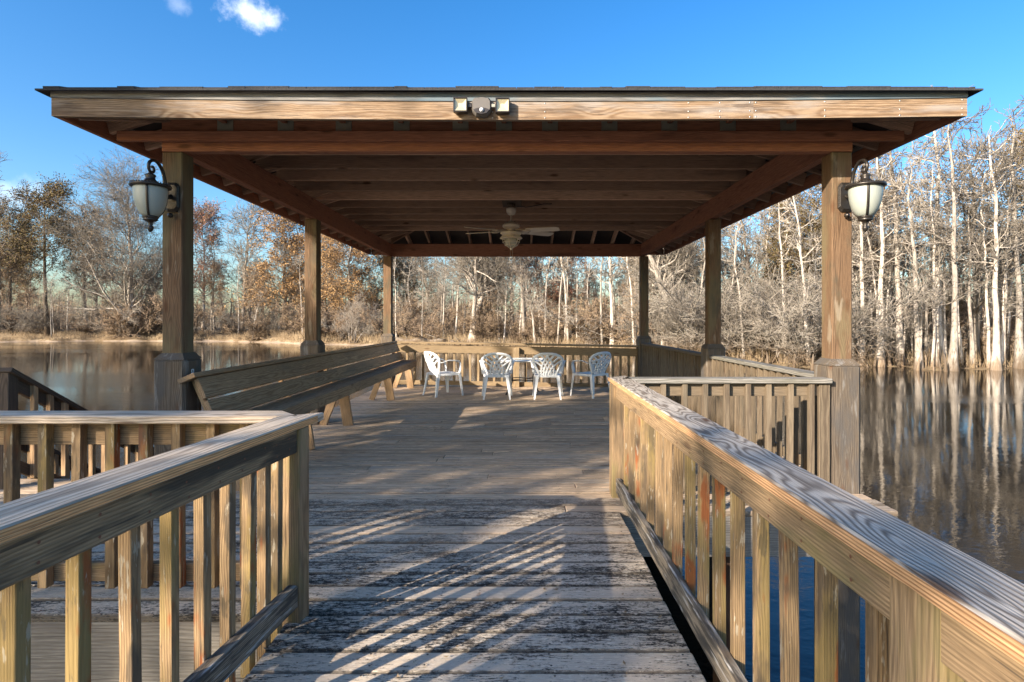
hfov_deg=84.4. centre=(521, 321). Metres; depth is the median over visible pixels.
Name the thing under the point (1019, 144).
tree
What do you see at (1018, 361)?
cypress tree
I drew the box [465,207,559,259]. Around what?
ceiling fan
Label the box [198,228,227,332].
bare tree
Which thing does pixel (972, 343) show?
cypress tree
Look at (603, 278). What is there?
bare tree
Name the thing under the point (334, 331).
shrub
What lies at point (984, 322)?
cypress tree
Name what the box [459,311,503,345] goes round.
shrub
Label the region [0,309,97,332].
shrub
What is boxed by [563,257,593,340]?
bare tree
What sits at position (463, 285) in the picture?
bare tree
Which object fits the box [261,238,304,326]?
bare tree
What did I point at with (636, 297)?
bare tree
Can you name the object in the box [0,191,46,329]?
tree
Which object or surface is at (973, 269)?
bare tree
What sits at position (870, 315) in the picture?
cypress tree
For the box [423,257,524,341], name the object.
bare tree
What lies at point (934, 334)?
bare tree
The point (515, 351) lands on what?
back railing
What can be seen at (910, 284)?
bare tree
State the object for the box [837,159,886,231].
wall lantern
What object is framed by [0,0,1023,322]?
sky
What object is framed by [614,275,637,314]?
bare tree
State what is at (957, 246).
bare tree
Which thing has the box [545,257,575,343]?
bare tree
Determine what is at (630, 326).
shrub
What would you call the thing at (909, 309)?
shrub
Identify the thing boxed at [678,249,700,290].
evergreen tree
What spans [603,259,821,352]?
shrub
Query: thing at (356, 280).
cypress tree
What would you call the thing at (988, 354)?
bare tree
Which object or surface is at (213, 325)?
shrub
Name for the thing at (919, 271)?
bare tree
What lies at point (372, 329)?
shrub
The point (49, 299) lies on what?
bare tree
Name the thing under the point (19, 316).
shrub
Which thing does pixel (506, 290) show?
bare tree
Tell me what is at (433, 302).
bare tree
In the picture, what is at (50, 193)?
bare tree
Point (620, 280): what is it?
bare tree
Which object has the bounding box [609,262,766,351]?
shrub
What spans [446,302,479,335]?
shrub
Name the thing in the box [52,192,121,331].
bare tree
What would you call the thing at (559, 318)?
shrub
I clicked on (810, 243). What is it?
bare tree
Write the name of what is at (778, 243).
bare tree
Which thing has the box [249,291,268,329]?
bare tree
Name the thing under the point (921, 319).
cypress tree
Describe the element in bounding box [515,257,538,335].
bare tree
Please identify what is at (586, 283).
bare tree
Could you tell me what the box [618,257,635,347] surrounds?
bare tree
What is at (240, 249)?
bare tree
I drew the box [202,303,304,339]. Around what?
shrub
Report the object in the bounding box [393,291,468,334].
shrub
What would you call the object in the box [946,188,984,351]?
bare tree
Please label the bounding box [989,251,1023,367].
cypress tree
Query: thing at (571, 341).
dry grass
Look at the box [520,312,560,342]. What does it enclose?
shrub
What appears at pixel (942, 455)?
river
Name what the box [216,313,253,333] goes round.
shrub
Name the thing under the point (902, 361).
cypress knee
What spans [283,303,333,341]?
shrub
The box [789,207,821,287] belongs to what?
bare tree
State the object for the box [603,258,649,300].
bare tree
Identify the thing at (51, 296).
bare tree
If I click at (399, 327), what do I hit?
shrub
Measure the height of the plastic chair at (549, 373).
0.809 m
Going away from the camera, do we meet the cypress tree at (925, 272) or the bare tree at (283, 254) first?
the cypress tree at (925, 272)
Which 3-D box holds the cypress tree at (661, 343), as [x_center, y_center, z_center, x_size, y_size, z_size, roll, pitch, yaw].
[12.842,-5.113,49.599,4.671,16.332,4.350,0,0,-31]
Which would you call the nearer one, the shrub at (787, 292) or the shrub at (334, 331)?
the shrub at (787, 292)
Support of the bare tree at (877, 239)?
on the riverbank
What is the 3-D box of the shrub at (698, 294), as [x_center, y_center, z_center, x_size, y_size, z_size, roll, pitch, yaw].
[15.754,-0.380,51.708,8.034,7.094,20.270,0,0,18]
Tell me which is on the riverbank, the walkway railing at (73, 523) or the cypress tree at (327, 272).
the cypress tree at (327, 272)
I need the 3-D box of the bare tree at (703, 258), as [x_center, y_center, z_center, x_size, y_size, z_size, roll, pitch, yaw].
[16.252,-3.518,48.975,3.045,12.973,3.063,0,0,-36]
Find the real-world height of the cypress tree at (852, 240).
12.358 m
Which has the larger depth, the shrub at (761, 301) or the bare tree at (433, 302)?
the bare tree at (433, 302)
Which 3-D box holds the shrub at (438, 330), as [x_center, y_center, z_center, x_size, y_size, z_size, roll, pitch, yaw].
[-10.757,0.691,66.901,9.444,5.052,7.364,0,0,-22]
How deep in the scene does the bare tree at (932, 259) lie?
40.78 m
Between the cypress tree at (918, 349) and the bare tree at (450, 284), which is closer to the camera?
the cypress tree at (918, 349)
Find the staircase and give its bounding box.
[0,368,153,489]
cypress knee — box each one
[810,354,813,368]
[887,351,891,365]
[900,353,903,365]
[916,356,919,370]
[944,357,947,371]
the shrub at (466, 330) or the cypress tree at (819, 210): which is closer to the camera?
the cypress tree at (819, 210)
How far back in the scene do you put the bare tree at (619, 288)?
54.76 m
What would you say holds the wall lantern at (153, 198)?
attached to the gazebo
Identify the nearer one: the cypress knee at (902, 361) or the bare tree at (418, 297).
the cypress knee at (902, 361)
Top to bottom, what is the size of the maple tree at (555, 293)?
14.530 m
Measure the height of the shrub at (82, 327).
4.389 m
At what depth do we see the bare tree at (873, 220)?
43.01 m
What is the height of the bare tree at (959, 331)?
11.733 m
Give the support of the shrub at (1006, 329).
on the riverbank
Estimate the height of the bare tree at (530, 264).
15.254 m
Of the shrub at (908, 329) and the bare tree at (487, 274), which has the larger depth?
the bare tree at (487, 274)
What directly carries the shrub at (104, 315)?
on the riverbank
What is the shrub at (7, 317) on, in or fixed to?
on the riverbank
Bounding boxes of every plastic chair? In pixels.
[423,351,463,397]
[479,353,514,399]
[530,353,565,399]
[570,352,610,398]
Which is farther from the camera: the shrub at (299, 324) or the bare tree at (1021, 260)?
the shrub at (299, 324)
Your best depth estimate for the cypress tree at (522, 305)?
61.84 m
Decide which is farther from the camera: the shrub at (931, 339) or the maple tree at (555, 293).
the maple tree at (555, 293)
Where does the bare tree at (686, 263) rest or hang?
on the riverbank
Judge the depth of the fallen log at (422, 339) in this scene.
66.36 m
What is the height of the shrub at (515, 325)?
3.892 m
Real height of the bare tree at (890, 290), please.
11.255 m
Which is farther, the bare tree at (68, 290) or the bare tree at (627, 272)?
the bare tree at (68, 290)
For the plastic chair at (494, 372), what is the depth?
9.69 m
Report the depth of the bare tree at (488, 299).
63.26 m
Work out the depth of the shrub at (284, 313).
70.76 m
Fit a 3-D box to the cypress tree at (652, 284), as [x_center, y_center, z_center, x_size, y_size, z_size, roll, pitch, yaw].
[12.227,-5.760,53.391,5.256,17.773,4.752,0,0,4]
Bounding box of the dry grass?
[0,327,1013,368]
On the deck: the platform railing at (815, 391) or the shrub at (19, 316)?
the platform railing at (815, 391)
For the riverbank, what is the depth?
81.11 m
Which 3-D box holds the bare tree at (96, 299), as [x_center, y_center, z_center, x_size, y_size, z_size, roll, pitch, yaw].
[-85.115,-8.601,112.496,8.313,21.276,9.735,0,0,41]
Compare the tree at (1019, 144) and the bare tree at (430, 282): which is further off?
the bare tree at (430, 282)
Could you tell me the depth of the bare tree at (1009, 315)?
38.07 m
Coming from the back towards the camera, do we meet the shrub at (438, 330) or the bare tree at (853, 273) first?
the shrub at (438, 330)
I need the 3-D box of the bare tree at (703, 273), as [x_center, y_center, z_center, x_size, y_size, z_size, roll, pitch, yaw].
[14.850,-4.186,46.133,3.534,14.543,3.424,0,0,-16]
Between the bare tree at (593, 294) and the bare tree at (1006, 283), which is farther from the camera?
the bare tree at (593, 294)
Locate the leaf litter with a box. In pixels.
[263,417,663,678]
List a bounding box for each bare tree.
[0,151,60,295]
[0,248,26,318]
[1,251,34,307]
[14,261,42,310]
[18,145,200,333]
[40,278,57,337]
[41,271,58,334]
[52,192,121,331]
[59,261,77,330]
[64,226,119,328]
[121,260,155,310]
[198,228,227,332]
[198,259,228,331]
[203,199,275,331]
[228,253,248,334]
[237,260,273,331]
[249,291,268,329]
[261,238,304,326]
[291,252,304,332]
[304,263,335,317]
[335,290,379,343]
[367,273,382,312]
[374,257,438,320]
[375,257,421,301]
[381,257,406,336]
[396,257,449,330]
[399,257,417,319]
[412,266,432,335]
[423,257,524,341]
[424,258,462,333]
[425,289,440,326]
[429,257,515,342]
[431,257,450,337]
[435,269,449,335]
[440,257,460,329]
[447,257,460,335]
[453,258,479,328]
[455,282,466,337]
[469,257,544,328]
[483,285,503,320]
[488,262,502,341]
[492,257,520,334]
[493,257,517,342]
[509,257,539,334]
[510,263,542,346]
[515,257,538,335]
[538,257,565,343]
[541,257,558,321]
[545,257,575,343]
[547,257,578,311]
[553,257,572,343]
[559,257,582,343]
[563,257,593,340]
[575,257,599,310]
[578,257,597,307]
[578,266,602,316]
[586,257,616,347]
[592,257,608,304]
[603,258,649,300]
[604,257,626,330]
[607,264,623,329]
[609,238,738,346]
[613,260,650,304]
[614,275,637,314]
[615,257,638,313]
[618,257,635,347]
[619,258,638,347]
[649,231,739,296]
[692,208,799,296]
[695,228,726,326]
[698,237,724,348]
[721,218,753,358]
[721,225,746,354]
[738,210,773,354]
[742,212,813,292]
[744,191,818,295]
[746,242,763,277]
[748,204,792,351]
[762,194,805,361]
[765,195,821,365]
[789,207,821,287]
[790,194,821,291]
[800,227,821,358]
[803,187,821,281]
[811,150,929,356]
[817,164,926,344]
[821,202,878,354]
[852,215,879,331]
[852,220,879,293]
[852,221,898,330]
[864,226,901,298]
[869,185,909,360]
[870,154,920,357]
[870,206,907,361]
[878,166,932,317]
[885,192,929,351]
[888,240,923,348]
[895,137,969,366]
[899,171,948,360]
[900,206,941,350]
[900,233,925,346]
[903,114,1023,362]
[918,219,960,278]
[920,200,951,366]
[926,183,985,363]
[939,194,974,279]
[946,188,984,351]
[950,159,1023,367]
[958,201,991,351]
[959,163,1001,324]
[968,142,1023,367]
[978,189,1023,324]
[983,174,1023,360]
[983,208,1022,311]
[984,265,1023,323]
[1009,194,1023,357]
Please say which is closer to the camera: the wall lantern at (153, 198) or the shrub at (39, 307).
the wall lantern at (153, 198)
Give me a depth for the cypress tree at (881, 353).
36.38 m
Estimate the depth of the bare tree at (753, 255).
53.30 m
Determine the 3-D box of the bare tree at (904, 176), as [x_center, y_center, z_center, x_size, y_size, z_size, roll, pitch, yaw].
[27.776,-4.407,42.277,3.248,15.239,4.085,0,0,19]
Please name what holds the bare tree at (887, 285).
on the riverbank
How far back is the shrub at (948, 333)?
45.87 m
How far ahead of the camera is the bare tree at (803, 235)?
49.75 m
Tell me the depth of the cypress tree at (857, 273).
37.61 m
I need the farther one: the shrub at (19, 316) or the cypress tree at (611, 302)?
the shrub at (19, 316)
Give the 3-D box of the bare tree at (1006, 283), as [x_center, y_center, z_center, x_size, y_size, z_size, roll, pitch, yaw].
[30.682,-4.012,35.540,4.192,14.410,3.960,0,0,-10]
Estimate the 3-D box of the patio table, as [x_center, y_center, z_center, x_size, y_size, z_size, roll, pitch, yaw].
[0.020,1.031,10.550,0.876,0.641,0.876,0,0,0]
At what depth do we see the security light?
3.88 m
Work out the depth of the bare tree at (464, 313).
68.73 m
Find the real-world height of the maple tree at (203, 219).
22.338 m
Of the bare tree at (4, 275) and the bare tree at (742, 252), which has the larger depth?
the bare tree at (4, 275)
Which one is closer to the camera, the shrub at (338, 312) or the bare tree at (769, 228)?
the bare tree at (769, 228)
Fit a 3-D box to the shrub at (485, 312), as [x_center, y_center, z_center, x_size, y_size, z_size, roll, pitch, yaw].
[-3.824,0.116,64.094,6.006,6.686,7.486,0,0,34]
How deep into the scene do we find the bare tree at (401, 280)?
91.96 m
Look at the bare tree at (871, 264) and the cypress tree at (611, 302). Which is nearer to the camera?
the bare tree at (871, 264)
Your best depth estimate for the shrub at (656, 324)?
48.60 m
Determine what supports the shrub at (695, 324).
on the riverbank
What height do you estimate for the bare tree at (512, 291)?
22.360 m
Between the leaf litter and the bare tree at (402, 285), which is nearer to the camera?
the leaf litter
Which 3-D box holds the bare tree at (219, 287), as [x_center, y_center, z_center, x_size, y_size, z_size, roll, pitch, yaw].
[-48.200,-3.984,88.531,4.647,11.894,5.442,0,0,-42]
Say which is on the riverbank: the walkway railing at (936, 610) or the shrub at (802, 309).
the shrub at (802, 309)
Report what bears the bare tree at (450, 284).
on the riverbank
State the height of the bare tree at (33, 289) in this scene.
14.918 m
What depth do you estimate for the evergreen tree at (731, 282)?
56.21 m
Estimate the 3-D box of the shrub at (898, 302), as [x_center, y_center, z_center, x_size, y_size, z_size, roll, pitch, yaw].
[15.470,-0.697,37.408,13.926,7.958,15.768,0,0,-4]
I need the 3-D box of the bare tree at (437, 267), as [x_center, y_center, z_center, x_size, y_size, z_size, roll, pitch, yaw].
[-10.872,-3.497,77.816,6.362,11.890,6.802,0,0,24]
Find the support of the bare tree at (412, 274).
on the riverbank
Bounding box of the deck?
[0,385,897,681]
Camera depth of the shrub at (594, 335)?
56.52 m
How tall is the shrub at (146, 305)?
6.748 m
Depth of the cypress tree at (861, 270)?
36.79 m
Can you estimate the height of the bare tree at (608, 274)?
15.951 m
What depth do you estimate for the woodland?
96.97 m
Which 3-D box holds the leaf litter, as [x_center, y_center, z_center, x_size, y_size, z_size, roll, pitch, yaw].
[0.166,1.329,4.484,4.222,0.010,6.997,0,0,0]
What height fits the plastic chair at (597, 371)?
0.809 m
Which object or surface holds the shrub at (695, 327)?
on the riverbank
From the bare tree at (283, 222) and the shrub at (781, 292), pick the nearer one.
the shrub at (781, 292)
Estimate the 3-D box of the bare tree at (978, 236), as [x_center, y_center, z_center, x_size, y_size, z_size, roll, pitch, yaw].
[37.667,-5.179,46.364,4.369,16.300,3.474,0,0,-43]
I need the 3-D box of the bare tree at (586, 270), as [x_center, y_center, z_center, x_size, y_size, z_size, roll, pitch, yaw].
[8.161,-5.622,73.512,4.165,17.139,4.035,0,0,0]
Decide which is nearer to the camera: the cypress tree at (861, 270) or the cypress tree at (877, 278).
the cypress tree at (861, 270)
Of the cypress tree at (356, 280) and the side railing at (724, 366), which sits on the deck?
the side railing at (724, 366)
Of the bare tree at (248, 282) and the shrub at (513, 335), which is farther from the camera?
the bare tree at (248, 282)
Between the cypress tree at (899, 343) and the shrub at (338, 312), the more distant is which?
the shrub at (338, 312)
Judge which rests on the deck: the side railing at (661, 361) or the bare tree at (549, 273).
the side railing at (661, 361)
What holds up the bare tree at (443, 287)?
on the riverbank
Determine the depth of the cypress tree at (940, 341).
36.26 m
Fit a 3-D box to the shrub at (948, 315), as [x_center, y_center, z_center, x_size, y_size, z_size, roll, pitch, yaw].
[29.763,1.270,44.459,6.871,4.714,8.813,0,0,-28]
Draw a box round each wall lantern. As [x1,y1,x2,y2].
[128,159,179,231]
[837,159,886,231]
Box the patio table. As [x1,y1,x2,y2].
[501,358,543,394]
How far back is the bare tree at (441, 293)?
71.15 m
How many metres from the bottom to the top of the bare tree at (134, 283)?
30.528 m
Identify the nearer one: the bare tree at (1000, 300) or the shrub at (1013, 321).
the shrub at (1013, 321)
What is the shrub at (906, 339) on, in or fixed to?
on the riverbank
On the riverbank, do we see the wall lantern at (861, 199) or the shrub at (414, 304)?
the shrub at (414, 304)
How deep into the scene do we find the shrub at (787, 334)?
37.05 m
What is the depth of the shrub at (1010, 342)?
38.56 m
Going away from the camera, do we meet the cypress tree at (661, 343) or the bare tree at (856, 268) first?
the bare tree at (856, 268)
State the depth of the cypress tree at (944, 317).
36.47 m
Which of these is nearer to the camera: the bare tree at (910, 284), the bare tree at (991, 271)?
the bare tree at (910, 284)
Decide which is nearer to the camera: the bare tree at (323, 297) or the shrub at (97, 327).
the shrub at (97, 327)
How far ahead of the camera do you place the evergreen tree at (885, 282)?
56.60 m
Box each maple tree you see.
[193,197,232,330]
[508,257,571,342]
[549,257,591,340]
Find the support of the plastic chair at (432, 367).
on the deck
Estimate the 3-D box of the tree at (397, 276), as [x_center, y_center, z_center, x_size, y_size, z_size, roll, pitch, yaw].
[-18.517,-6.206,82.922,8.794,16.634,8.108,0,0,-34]
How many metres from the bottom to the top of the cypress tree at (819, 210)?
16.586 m
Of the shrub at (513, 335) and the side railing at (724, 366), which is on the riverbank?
the shrub at (513, 335)
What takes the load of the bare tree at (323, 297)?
on the riverbank
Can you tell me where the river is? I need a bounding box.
[0,341,1023,681]
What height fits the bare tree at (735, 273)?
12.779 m
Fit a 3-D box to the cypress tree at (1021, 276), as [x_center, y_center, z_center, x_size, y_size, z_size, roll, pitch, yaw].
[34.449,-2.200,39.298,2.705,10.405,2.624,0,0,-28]
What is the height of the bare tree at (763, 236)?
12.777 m
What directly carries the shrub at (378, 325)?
on the riverbank
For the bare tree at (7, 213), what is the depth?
86.41 m
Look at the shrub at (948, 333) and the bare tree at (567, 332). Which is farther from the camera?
the bare tree at (567, 332)
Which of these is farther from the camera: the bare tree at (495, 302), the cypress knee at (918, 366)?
the bare tree at (495, 302)
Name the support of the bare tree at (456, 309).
on the riverbank
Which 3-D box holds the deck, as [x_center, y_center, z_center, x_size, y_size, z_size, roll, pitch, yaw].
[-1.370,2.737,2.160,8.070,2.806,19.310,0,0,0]
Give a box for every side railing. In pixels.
[641,343,700,414]
[710,355,813,469]
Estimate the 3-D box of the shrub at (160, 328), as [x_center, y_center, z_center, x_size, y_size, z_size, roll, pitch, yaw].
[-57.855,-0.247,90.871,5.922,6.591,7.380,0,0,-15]
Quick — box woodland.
[1,257,1023,344]
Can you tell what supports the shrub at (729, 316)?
on the riverbank
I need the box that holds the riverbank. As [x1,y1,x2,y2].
[0,322,1012,370]
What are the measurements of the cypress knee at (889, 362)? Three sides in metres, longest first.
1.555 x 0.332 x 0.324 m
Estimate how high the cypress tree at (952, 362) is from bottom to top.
16.765 m
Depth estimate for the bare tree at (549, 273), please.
77.07 m
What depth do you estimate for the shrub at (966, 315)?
41.60 m
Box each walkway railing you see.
[0,412,323,681]
[608,376,1023,681]
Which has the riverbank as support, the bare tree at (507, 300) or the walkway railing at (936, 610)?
the bare tree at (507, 300)
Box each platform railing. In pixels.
[0,411,296,588]
[627,377,832,491]
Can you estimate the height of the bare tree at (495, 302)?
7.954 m
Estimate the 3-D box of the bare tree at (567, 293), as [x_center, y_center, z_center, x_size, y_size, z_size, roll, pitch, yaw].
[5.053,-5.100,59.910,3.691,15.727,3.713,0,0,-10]
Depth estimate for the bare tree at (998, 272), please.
41.08 m
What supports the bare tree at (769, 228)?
on the riverbank
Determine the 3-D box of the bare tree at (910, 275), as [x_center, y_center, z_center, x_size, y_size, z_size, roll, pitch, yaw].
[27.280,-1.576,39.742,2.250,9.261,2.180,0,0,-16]
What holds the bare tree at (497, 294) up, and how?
on the riverbank
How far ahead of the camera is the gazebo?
4.43 m
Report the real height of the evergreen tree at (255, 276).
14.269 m
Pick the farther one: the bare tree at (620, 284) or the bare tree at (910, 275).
the bare tree at (620, 284)
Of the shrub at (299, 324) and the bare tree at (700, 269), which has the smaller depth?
the bare tree at (700, 269)
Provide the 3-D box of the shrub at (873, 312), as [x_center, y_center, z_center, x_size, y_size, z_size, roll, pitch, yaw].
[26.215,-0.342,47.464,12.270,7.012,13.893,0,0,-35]
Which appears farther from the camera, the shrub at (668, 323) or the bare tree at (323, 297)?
the bare tree at (323, 297)
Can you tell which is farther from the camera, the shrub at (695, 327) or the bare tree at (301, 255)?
the bare tree at (301, 255)
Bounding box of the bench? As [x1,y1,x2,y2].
[177,341,416,490]
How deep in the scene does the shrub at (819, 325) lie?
34.85 m
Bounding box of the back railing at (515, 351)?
[394,341,637,386]
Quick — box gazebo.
[35,86,983,681]
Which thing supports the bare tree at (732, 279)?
on the riverbank
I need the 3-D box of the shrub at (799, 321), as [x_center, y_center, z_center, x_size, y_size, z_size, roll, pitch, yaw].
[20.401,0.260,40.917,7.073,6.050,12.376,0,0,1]
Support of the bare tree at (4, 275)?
on the riverbank
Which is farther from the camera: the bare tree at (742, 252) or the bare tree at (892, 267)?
the bare tree at (742, 252)
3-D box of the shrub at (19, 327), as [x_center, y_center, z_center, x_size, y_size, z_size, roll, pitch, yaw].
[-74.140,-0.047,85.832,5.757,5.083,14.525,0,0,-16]
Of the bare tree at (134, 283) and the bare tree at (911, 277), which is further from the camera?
the bare tree at (134, 283)
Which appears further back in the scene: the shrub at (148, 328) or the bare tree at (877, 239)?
the shrub at (148, 328)
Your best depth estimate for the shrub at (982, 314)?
46.60 m
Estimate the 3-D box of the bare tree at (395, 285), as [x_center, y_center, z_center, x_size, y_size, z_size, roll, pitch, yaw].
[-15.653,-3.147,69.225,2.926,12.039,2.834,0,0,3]
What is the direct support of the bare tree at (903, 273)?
on the riverbank
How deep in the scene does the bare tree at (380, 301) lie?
93.25 m
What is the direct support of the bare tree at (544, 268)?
on the riverbank
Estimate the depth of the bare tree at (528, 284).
59.68 m
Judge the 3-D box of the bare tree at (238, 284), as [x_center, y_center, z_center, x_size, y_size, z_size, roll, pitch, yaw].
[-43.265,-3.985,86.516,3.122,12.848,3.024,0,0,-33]
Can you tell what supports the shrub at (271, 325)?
on the riverbank
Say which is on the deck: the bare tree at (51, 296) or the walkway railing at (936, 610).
the walkway railing at (936, 610)
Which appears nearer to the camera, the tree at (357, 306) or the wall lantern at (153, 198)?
the wall lantern at (153, 198)
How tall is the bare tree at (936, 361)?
14.197 m
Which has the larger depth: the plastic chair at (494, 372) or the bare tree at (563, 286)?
the bare tree at (563, 286)
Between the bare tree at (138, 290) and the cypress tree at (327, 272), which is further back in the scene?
the bare tree at (138, 290)
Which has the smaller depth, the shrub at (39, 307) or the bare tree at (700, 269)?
the bare tree at (700, 269)
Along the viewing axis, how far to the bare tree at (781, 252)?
38.20 m
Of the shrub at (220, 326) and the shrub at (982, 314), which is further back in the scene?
the shrub at (220, 326)
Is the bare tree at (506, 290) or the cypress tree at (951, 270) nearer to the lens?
the cypress tree at (951, 270)
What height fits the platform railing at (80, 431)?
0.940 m
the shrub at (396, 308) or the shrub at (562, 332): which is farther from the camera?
the shrub at (396, 308)
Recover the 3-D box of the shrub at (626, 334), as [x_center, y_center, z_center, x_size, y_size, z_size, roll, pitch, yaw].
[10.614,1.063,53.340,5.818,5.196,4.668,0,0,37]
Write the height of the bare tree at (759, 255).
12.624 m
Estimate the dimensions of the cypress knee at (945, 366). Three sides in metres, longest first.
1.444 x 0.308 x 0.300 m
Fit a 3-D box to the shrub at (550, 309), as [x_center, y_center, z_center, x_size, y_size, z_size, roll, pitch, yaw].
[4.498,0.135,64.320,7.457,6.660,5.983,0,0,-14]
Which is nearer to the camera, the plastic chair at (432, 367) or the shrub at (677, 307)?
the plastic chair at (432, 367)
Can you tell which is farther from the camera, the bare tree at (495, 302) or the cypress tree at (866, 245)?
the bare tree at (495, 302)
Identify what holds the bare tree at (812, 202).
on the riverbank
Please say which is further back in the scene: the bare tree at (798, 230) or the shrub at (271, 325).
the shrub at (271, 325)
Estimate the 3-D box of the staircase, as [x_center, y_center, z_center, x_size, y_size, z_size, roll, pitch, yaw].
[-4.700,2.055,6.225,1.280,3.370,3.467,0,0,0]
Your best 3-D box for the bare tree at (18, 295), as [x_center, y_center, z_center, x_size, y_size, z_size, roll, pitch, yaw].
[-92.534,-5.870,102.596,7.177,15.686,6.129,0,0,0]
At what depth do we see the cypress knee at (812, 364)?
34.46 m
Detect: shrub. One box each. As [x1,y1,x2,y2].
[0,300,34,331]
[0,304,56,334]
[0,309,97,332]
[1,302,60,334]
[11,302,58,332]
[14,300,113,333]
[53,298,144,333]
[60,311,100,332]
[92,300,148,339]
[100,290,161,339]
[128,300,161,336]
[137,302,161,332]
[152,298,210,334]
[155,305,236,337]
[198,316,250,333]
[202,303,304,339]
[216,309,295,336]
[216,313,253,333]
[270,300,358,336]
[282,310,304,333]
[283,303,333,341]
[321,312,348,342]
[321,314,411,341]
[322,300,361,334]
[344,297,442,338]
[380,313,415,337]
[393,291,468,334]
[393,294,446,332]
[397,306,459,338]
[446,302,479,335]
[451,311,483,336]
[452,295,518,340]
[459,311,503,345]
[480,314,548,342]
[500,314,530,336]
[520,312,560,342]
[521,281,736,347]
[531,295,589,342]
[540,306,623,346]
[551,292,625,347]
[576,287,694,344]
[602,311,659,347]
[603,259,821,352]
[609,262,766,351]
[610,292,762,352]
[613,309,660,344]
[616,254,814,357]
[634,309,724,347]
[649,275,758,350]
[653,260,938,363]
[657,285,742,348]
[663,254,886,357]
[677,279,865,353]
[678,272,869,366]
[682,314,803,355]
[721,251,892,367]
[721,272,858,353]
[723,243,1011,369]
[741,308,821,363]
[760,280,821,360]
[761,289,861,356]
[762,275,909,354]
[792,306,949,359]
[852,308,967,355]
[855,318,981,360]
[884,300,1023,353]
[885,311,986,358]
[946,297,1013,352]
[959,308,1023,354]
[962,322,1023,362]
[990,320,1023,356]
[1010,302,1023,331]
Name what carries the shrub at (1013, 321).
on the riverbank
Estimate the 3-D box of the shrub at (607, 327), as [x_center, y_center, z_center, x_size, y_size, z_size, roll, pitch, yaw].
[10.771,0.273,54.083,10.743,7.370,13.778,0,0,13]
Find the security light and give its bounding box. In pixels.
[453,97,509,117]
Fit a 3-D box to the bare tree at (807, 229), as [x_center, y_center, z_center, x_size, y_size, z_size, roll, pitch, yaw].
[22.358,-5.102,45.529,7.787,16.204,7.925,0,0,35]
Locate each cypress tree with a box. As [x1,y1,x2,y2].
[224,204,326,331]
[283,226,352,333]
[321,235,398,333]
[501,257,541,342]
[586,257,629,347]
[629,258,656,335]
[649,247,688,345]
[809,167,858,265]
[816,204,857,285]
[821,190,879,285]
[852,145,926,366]
[852,152,893,365]
[852,217,872,360]
[856,252,888,361]
[859,146,937,364]
[859,244,892,300]
[879,128,956,369]
[893,84,985,363]
[908,263,934,348]
[909,242,941,320]
[912,86,1000,370]
[928,195,975,358]
[940,199,998,367]
[941,197,972,315]
[946,107,1023,370]
[966,95,1023,368]
[967,225,1007,361]
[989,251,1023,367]
[999,215,1023,317]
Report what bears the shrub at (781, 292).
on the riverbank
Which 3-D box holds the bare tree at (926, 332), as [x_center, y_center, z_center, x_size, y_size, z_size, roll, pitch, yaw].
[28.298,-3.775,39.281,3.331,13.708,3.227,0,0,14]
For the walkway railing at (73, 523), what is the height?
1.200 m
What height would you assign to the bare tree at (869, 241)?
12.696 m
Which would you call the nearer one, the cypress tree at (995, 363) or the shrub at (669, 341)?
the cypress tree at (995, 363)
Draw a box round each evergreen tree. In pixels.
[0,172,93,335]
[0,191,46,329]
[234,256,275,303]
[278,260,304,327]
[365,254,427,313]
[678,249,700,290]
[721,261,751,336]
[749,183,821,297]
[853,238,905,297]
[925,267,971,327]
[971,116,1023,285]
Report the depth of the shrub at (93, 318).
88.80 m
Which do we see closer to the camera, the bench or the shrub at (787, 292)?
the bench
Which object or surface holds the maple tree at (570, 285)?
on the riverbank

